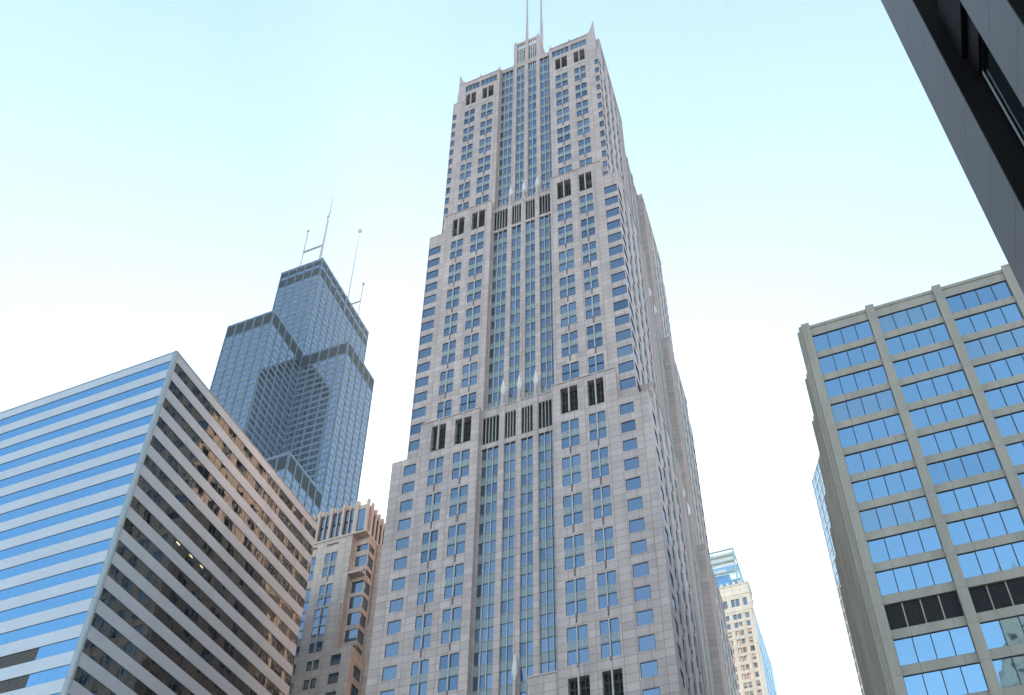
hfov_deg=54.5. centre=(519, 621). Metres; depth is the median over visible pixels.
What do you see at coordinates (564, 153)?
paired window
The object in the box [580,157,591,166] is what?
paired window
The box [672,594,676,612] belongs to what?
window
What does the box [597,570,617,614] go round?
paired window
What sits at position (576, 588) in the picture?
paired window
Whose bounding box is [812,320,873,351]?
window
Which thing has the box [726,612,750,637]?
window
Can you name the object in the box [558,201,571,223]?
paired window
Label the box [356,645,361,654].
corner window
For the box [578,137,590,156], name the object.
paired window
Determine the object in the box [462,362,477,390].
paired window
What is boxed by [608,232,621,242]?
window
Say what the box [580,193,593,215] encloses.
paired window
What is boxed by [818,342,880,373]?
window
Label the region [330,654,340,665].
window
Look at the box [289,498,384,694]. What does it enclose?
brown stone tower
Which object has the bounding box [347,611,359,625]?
corner window
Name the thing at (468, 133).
paired window
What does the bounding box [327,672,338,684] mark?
window
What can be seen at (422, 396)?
window
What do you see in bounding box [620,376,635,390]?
window
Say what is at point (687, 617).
paired window
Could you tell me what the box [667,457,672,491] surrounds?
paired window
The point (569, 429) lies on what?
paired window
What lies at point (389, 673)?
window
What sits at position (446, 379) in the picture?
paired window
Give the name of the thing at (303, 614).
paired window
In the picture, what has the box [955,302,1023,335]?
window
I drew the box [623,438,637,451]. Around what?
window
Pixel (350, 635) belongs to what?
corner window
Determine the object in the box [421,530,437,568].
paired window
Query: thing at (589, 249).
paired window
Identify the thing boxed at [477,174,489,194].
paired window
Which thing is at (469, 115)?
paired window
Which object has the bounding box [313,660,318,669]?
window
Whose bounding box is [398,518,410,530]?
window
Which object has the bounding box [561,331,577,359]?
paired window
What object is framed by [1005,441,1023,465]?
window
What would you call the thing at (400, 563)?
window
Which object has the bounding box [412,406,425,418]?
window
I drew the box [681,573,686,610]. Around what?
paired window
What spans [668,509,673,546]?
paired window
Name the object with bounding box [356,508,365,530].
crown window
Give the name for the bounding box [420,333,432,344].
window
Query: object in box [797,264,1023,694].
concrete office block
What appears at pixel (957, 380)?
window
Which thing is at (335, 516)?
crown window
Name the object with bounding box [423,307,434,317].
window
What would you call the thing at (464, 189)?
paired window
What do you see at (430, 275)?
window
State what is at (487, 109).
paired window
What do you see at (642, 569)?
window
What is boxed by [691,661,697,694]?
paired window
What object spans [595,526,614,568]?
paired window
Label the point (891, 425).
window
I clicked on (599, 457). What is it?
paired window
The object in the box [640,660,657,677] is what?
window
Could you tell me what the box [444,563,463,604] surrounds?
paired window
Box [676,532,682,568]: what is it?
paired window
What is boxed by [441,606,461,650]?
paired window
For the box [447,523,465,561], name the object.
paired window
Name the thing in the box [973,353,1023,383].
window
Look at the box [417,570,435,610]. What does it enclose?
paired window
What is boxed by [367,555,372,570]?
corner window
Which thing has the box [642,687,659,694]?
window
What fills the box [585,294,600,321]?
paired window
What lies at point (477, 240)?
paired window
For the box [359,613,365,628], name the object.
corner window
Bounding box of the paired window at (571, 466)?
[562,454,580,490]
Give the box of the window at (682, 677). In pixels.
[680,669,684,687]
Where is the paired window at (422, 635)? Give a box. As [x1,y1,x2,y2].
[413,613,431,656]
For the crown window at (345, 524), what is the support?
in the brown stone tower at (332, 654)
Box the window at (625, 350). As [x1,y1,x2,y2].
[617,344,632,356]
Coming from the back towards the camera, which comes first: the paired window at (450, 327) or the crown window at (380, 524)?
the crown window at (380, 524)
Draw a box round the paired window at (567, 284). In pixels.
[560,274,575,300]
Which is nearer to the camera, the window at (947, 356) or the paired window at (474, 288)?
the window at (947, 356)
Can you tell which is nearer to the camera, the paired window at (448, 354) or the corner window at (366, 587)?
the paired window at (448, 354)
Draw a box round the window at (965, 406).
[909,394,979,429]
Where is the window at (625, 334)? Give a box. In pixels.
[616,329,630,341]
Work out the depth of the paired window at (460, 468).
156.56 m
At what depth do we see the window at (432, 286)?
192.15 m
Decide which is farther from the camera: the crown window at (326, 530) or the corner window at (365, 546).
the crown window at (326, 530)
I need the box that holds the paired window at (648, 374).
[646,366,649,382]
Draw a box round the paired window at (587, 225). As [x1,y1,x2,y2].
[581,216,594,240]
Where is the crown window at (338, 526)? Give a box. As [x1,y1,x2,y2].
[336,525,339,536]
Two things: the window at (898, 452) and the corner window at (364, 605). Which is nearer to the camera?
the window at (898, 452)
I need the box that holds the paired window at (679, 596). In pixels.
[677,592,683,635]
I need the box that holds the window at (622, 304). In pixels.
[613,299,627,311]
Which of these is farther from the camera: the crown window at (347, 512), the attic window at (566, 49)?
the attic window at (566, 49)
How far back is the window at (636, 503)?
138.18 m
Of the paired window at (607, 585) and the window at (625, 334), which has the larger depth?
the window at (625, 334)
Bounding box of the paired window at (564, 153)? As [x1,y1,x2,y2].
[558,144,570,164]
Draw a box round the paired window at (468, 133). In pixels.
[463,126,473,143]
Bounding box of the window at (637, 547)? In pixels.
[631,539,646,554]
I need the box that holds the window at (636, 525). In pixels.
[629,518,644,532]
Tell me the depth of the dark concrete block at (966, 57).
33.90 m
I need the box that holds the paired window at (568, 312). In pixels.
[560,302,576,329]
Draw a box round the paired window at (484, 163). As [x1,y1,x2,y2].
[478,155,490,174]
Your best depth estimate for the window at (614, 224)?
181.34 m
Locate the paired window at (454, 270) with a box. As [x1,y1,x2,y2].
[448,262,461,285]
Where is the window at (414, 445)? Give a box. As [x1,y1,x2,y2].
[409,439,419,451]
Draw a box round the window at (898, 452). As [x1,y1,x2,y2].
[844,440,913,474]
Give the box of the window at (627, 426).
[621,419,635,432]
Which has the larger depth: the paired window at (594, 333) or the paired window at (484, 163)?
the paired window at (484, 163)
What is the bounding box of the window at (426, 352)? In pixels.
[418,347,430,358]
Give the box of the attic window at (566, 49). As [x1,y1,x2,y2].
[552,47,568,57]
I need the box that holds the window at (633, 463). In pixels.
[624,457,638,470]
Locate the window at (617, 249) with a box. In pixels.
[609,244,622,255]
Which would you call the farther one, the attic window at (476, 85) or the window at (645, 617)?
the attic window at (476, 85)
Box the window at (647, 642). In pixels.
[638,634,655,651]
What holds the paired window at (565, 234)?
in the skyscraper
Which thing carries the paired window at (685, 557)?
in the skyscraper
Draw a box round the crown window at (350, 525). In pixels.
[348,521,352,532]
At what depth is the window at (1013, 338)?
102.05 m
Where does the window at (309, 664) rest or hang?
in the brown stone tower at (332, 654)
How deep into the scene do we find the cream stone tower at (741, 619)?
310.34 m
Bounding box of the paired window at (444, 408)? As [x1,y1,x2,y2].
[437,399,451,418]
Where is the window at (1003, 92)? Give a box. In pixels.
[982,38,1023,146]
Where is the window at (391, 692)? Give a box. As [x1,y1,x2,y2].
[380,689,394,694]
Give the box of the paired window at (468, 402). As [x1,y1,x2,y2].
[460,392,475,411]
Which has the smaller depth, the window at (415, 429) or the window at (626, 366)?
the window at (626, 366)
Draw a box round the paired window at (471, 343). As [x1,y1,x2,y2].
[463,333,478,360]
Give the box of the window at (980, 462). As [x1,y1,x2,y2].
[927,448,1001,484]
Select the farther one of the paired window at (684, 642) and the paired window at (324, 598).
the paired window at (324, 598)
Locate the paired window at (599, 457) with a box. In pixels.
[591,447,608,483]
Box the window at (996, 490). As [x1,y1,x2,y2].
[936,477,1013,514]
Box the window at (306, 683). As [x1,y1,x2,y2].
[303,680,308,689]
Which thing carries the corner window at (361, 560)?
in the brown stone tower at (332, 654)
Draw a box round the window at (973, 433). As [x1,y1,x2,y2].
[918,421,990,456]
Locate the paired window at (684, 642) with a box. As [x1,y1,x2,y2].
[682,638,689,685]
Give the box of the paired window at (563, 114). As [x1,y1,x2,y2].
[557,107,569,125]
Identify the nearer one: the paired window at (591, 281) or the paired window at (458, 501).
the paired window at (458, 501)
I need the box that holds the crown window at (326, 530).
[323,528,327,539]
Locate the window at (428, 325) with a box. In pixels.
[421,320,433,331]
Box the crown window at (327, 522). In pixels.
[325,516,329,527]
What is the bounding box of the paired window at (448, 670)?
[438,653,458,694]
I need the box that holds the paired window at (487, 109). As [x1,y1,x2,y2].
[481,102,492,118]
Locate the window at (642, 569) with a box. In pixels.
[632,562,648,577]
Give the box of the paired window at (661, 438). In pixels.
[659,433,665,467]
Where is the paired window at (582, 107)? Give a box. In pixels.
[576,99,588,117]
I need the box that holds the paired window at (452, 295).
[446,287,459,311]
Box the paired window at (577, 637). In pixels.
[567,624,588,667]
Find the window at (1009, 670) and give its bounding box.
[992,654,1023,687]
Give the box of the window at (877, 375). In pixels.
[824,365,888,397]
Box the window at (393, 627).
[387,620,400,634]
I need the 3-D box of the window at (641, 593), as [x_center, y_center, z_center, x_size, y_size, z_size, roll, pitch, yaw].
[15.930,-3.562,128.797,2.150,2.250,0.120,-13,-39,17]
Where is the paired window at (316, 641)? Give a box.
[308,625,324,653]
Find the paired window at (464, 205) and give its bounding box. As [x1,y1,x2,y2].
[457,202,468,211]
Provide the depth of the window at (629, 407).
149.88 m
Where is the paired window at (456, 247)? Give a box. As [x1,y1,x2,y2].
[450,239,462,261]
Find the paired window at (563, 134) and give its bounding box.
[557,125,569,144]
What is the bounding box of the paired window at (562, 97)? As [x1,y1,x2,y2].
[556,89,568,106]
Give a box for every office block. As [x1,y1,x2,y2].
[0,351,317,694]
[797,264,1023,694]
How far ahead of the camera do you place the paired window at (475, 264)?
190.42 m
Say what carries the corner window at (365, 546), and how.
in the brown stone tower at (332, 654)
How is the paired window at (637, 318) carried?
in the skyscraper
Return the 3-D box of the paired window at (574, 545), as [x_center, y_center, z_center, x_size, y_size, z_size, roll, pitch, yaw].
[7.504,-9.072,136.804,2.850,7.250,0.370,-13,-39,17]
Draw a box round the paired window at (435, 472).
[427,456,443,490]
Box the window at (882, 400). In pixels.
[831,389,896,422]
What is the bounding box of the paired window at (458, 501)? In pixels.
[449,485,467,521]
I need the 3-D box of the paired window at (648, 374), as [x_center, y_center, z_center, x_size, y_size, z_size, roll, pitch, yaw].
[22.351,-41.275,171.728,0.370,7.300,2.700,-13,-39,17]
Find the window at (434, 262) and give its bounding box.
[428,257,439,267]
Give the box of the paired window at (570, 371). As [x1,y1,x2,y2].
[562,361,578,381]
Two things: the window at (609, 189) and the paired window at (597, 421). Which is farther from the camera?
the window at (609, 189)
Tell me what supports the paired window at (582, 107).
in the skyscraper
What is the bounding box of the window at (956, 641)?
[893,625,975,665]
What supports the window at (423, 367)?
in the skyscraper
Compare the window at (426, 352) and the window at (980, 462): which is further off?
the window at (426, 352)
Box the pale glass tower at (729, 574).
[710,547,777,694]
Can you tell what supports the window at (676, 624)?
in the skyscraper
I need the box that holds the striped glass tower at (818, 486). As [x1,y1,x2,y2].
[811,454,863,694]
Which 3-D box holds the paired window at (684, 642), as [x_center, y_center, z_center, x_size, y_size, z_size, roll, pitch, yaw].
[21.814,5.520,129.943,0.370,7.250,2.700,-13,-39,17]
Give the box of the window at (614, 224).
[607,219,620,230]
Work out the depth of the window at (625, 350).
160.08 m
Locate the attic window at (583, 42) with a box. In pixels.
[570,39,585,49]
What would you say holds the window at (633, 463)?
in the skyscraper
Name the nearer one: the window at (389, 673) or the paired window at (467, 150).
the window at (389, 673)
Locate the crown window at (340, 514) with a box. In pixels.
[338,513,341,524]
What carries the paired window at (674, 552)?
in the skyscraper
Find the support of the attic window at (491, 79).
in the skyscraper
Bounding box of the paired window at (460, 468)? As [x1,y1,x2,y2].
[452,449,469,483]
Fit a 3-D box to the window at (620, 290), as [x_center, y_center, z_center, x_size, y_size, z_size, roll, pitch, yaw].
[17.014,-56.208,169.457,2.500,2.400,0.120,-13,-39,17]
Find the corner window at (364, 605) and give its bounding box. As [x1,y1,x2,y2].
[361,596,367,612]
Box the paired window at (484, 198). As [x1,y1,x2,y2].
[476,195,488,204]
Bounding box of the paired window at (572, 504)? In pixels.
[563,492,582,531]
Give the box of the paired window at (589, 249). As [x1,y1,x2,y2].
[582,241,596,265]
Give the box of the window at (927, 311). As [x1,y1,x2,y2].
[877,301,941,332]
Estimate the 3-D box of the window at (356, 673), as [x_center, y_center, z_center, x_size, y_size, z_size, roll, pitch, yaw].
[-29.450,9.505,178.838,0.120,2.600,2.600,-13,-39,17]
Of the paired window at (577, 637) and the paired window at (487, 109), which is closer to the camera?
the paired window at (577, 637)
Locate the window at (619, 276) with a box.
[611,271,625,282]
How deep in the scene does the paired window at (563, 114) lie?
214.15 m
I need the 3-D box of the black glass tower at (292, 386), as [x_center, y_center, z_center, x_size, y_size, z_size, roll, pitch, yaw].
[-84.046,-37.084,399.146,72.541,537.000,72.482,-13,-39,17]
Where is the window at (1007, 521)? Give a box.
[946,507,1023,545]
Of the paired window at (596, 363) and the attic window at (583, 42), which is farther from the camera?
the attic window at (583, 42)
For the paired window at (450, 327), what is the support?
in the skyscraper
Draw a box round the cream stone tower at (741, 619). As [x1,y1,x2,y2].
[719,579,768,694]
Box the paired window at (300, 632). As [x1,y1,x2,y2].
[295,631,302,656]
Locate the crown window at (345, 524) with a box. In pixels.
[343,523,347,534]
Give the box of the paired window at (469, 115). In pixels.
[464,109,474,125]
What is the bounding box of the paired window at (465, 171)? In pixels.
[460,162,471,181]
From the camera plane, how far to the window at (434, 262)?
196.90 m
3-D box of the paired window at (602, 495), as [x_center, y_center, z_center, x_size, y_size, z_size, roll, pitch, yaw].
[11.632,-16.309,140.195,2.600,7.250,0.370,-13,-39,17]
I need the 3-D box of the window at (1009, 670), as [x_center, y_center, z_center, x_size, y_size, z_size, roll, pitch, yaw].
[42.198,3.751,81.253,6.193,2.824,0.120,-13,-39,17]
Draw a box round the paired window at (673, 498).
[671,493,677,529]
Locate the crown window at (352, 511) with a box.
[350,509,353,520]
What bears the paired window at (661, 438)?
in the skyscraper
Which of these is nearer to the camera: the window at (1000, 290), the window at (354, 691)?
the window at (1000, 290)
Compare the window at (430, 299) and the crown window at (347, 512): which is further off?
the crown window at (347, 512)
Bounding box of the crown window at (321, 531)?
[318,529,322,540]
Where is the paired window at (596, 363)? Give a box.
[588,354,603,373]
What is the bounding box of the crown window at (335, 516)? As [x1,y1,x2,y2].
[332,514,337,525]
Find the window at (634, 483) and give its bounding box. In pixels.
[626,476,640,490]
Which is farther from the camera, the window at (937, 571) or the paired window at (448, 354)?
the paired window at (448, 354)
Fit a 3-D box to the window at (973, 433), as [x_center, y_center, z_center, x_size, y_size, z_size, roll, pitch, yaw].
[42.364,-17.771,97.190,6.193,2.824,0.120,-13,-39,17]
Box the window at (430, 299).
[424,294,435,304]
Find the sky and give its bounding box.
[0,0,1008,694]
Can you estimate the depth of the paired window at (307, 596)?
191.35 m
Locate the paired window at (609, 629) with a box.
[600,617,620,660]
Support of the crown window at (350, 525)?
in the brown stone tower at (332, 654)
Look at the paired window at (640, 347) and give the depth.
167.59 m
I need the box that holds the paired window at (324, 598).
[317,583,332,606]
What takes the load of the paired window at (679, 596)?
in the skyscraper
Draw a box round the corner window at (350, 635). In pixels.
[344,628,357,642]
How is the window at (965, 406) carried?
in the concrete office block at (917, 402)
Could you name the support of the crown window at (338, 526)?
in the brown stone tower at (332, 654)
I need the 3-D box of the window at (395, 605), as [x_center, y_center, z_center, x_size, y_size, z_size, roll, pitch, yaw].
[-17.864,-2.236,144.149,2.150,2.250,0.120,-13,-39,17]
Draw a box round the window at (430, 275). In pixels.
[427,269,438,279]
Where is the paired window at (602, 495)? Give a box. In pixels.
[593,485,611,524]
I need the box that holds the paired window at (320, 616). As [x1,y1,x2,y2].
[313,607,327,630]
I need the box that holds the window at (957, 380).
[901,369,969,403]
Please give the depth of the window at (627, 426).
147.58 m
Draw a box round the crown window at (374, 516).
[371,516,374,536]
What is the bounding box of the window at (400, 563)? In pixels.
[394,557,406,570]
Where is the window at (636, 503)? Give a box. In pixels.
[627,497,642,511]
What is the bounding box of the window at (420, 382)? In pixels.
[415,376,428,387]
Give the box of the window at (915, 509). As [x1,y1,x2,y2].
[859,496,931,532]
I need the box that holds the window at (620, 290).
[612,285,626,296]
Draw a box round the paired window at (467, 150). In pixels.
[461,144,472,161]
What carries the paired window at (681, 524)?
in the skyscraper
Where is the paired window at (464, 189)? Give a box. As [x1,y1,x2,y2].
[458,182,469,201]
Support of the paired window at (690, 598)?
in the skyscraper
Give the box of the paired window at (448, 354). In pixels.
[441,340,455,367]
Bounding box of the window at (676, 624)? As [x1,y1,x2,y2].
[675,619,678,635]
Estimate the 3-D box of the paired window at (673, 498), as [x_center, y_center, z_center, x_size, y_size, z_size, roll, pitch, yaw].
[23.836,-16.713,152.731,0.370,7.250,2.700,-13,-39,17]
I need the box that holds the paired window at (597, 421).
[589,411,606,445]
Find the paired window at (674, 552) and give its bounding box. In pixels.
[672,548,678,590]
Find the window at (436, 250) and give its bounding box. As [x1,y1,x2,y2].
[429,246,440,255]
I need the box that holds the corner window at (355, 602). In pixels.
[349,595,361,608]
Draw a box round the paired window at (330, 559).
[322,551,337,580]
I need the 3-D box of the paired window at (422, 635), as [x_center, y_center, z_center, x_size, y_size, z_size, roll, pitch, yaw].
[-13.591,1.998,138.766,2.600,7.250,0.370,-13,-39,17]
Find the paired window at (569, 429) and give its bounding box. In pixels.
[561,418,579,452]
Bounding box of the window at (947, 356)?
[893,345,959,378]
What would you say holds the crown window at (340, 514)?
in the brown stone tower at (332, 654)
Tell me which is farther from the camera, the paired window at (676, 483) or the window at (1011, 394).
the paired window at (676, 483)
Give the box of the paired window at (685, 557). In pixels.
[684,555,689,591]
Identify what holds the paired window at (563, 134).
in the skyscraper
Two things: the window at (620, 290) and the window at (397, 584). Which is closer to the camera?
the window at (397, 584)
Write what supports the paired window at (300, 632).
in the brown stone tower at (332, 654)
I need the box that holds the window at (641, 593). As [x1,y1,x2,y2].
[634,585,650,601]
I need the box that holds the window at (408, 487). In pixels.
[402,481,414,493]
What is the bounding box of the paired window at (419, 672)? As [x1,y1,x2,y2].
[409,659,428,694]
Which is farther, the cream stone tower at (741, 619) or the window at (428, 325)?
the cream stone tower at (741, 619)
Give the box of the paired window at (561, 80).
[556,72,567,88]
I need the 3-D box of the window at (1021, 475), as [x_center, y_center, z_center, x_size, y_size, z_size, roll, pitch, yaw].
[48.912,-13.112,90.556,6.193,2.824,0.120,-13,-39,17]
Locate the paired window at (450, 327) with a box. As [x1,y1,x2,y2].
[444,313,457,339]
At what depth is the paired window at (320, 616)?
186.69 m
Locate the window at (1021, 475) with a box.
[1017,472,1023,489]
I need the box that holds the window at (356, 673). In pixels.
[353,665,359,681]
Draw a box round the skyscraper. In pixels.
[365,0,738,694]
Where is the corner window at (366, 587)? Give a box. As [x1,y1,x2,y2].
[363,581,369,596]
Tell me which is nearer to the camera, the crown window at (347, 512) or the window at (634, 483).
the window at (634, 483)
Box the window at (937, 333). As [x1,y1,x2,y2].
[885,322,950,355]
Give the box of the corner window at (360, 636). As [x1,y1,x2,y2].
[357,629,363,645]
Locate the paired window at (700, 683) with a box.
[699,682,702,694]
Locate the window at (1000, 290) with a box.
[946,280,1012,312]
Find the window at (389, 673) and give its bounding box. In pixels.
[382,665,396,680]
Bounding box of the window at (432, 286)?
[425,281,437,292]
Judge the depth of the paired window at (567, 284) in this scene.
175.55 m
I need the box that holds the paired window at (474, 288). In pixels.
[467,279,481,304]
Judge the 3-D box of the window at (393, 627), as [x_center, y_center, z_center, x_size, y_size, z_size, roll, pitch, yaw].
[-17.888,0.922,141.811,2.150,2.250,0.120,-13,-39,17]
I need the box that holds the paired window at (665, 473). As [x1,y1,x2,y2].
[663,469,669,506]
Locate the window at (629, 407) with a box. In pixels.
[620,402,633,414]
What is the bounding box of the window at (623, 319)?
[615,313,629,326]
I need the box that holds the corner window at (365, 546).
[357,543,367,551]
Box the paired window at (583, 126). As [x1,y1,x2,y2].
[577,118,589,136]
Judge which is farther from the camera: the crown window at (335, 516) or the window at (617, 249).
the crown window at (335, 516)
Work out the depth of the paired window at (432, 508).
153.12 m
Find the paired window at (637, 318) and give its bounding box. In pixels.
[636,315,640,340]
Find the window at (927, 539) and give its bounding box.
[867,526,942,562]
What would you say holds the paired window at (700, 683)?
in the skyscraper
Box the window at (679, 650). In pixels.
[677,642,681,661]
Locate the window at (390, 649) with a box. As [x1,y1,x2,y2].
[384,642,398,657]
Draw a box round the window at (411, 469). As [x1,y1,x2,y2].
[404,464,415,475]
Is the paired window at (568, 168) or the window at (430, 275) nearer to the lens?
the window at (430, 275)
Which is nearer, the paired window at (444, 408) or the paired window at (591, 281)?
the paired window at (444, 408)
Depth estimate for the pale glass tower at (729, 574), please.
397.14 m
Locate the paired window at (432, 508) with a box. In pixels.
[424,492,440,528]
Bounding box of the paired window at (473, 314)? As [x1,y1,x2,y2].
[465,306,479,331]
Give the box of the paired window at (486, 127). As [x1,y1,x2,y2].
[480,119,491,136]
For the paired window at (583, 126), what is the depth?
208.19 m
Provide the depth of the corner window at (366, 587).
191.26 m
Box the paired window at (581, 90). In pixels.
[575,82,586,99]
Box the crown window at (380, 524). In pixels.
[378,524,381,544]
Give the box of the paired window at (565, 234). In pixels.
[558,224,572,247]
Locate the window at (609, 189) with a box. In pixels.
[604,184,616,193]
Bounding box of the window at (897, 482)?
[851,467,922,502]
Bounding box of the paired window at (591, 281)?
[584,267,598,293]
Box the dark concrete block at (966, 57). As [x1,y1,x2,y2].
[881,0,1023,293]
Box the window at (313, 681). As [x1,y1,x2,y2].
[310,678,315,688]
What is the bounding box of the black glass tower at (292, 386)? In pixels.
[210,196,374,518]
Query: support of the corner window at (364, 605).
in the brown stone tower at (332, 654)
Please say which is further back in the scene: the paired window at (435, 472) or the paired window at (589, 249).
the paired window at (589, 249)
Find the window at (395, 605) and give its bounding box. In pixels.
[389,598,402,612]
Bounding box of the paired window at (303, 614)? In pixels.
[300,613,305,629]
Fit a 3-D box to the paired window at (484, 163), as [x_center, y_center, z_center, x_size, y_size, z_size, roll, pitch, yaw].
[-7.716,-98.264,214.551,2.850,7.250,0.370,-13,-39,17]
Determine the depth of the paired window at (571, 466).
146.50 m
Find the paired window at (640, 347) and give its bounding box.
[638,341,643,372]
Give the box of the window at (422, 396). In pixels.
[414,391,426,403]
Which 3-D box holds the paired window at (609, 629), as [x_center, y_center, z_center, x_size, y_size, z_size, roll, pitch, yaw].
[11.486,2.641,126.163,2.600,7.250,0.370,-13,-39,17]
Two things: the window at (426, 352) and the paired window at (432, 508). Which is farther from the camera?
the window at (426, 352)
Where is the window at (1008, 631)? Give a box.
[980,614,1023,649]
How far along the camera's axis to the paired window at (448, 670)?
133.16 m
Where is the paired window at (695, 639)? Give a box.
[693,635,700,678]
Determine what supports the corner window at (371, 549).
in the brown stone tower at (332, 654)
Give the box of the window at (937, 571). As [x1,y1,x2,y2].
[875,557,952,595]
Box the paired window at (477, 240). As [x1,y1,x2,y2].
[470,231,483,254]
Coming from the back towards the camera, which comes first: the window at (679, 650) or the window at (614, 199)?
the window at (614, 199)
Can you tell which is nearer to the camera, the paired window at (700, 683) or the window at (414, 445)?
the paired window at (700, 683)
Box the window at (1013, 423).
[994,410,1023,436]
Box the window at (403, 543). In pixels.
[396,537,408,550]
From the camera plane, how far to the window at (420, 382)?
175.59 m
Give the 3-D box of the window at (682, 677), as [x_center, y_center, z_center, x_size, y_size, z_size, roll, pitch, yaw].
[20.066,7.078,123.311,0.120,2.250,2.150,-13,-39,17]
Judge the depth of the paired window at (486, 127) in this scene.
224.15 m
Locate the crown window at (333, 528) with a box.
[330,526,335,537]
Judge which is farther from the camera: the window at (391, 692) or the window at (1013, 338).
the window at (391, 692)
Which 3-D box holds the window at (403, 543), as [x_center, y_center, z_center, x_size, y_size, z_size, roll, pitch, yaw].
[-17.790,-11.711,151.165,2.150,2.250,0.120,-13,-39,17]
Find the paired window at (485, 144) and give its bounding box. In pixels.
[479,137,490,154]
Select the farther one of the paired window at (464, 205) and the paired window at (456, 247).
the paired window at (464, 205)
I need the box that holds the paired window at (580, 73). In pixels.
[574,65,585,81]
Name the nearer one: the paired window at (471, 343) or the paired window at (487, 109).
the paired window at (471, 343)
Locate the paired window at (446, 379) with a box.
[439,369,453,397]
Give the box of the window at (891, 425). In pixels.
[837,414,904,447]
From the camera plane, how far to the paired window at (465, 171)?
216.14 m
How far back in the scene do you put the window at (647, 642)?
124.15 m
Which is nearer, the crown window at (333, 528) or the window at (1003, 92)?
the window at (1003, 92)
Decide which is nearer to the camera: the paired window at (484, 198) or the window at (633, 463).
the window at (633, 463)
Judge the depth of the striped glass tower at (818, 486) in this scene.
275.81 m
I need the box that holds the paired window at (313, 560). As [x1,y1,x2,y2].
[308,557,315,580]
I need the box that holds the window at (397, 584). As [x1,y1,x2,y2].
[391,577,404,591]
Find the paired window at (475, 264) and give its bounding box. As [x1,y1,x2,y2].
[468,255,482,278]
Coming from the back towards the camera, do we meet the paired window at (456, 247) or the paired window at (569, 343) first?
the paired window at (456, 247)
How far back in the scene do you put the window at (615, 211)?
183.71 m
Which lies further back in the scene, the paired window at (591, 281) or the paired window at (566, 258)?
the paired window at (566, 258)
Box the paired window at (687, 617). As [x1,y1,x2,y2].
[686,616,692,658]
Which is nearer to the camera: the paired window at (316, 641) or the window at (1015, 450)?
the window at (1015, 450)
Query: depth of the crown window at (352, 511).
201.42 m
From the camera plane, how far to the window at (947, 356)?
104.04 m
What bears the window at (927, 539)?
in the concrete office block at (917, 402)
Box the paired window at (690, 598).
[688,593,694,633]
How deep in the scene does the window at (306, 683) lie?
178.01 m
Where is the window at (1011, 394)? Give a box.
[984,381,1023,409]
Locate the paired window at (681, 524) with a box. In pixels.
[679,516,684,550]
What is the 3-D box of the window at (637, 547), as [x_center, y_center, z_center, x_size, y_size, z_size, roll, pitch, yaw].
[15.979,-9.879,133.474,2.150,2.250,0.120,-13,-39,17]
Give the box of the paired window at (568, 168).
[559,164,571,174]
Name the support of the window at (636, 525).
in the skyscraper
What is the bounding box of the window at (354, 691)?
[350,684,357,694]
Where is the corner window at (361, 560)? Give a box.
[355,555,366,566]
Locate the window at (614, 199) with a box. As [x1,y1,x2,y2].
[605,195,617,205]
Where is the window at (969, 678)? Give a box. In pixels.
[903,662,988,694]
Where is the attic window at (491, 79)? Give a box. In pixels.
[481,75,496,85]
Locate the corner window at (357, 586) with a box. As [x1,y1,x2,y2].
[351,580,363,592]
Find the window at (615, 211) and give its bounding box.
[606,207,618,217]
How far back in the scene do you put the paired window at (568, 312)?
170.82 m
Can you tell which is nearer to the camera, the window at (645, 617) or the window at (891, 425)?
the window at (891, 425)
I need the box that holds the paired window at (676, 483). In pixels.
[675,481,680,514]
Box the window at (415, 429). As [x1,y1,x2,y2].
[411,422,424,434]
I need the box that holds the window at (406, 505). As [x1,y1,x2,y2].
[400,499,412,511]
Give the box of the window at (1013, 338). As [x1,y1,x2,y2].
[964,326,1023,359]
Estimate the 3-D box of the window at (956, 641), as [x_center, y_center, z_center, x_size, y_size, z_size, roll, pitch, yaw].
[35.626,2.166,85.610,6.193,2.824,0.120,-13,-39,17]
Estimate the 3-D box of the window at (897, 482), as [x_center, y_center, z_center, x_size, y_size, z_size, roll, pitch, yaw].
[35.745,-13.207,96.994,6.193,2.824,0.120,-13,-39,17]
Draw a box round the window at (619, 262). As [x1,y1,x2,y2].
[610,257,623,268]
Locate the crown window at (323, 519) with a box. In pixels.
[320,517,324,528]
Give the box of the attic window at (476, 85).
[466,82,479,91]
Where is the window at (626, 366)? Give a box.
[618,360,633,373]
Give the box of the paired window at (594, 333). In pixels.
[587,323,602,352]
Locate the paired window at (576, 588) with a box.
[565,577,586,622]
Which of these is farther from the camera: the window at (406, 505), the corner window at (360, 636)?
the corner window at (360, 636)
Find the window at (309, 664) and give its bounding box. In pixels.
[306,661,311,671]
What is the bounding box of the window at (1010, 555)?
[957,540,1023,578]
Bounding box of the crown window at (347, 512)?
[345,511,349,522]
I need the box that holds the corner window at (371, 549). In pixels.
[369,544,373,555]
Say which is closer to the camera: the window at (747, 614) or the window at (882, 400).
the window at (882, 400)
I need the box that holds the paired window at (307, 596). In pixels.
[303,589,310,610]
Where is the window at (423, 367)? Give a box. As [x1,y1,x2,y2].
[417,362,429,373]
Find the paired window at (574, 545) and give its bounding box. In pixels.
[564,534,584,575]
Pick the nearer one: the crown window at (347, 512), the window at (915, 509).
the window at (915, 509)
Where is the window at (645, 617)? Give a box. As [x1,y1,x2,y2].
[636,609,653,625]
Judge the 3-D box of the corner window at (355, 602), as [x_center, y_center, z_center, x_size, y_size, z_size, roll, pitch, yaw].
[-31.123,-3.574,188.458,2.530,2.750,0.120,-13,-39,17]
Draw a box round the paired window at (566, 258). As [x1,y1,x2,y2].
[559,248,573,273]
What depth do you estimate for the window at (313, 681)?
177.56 m

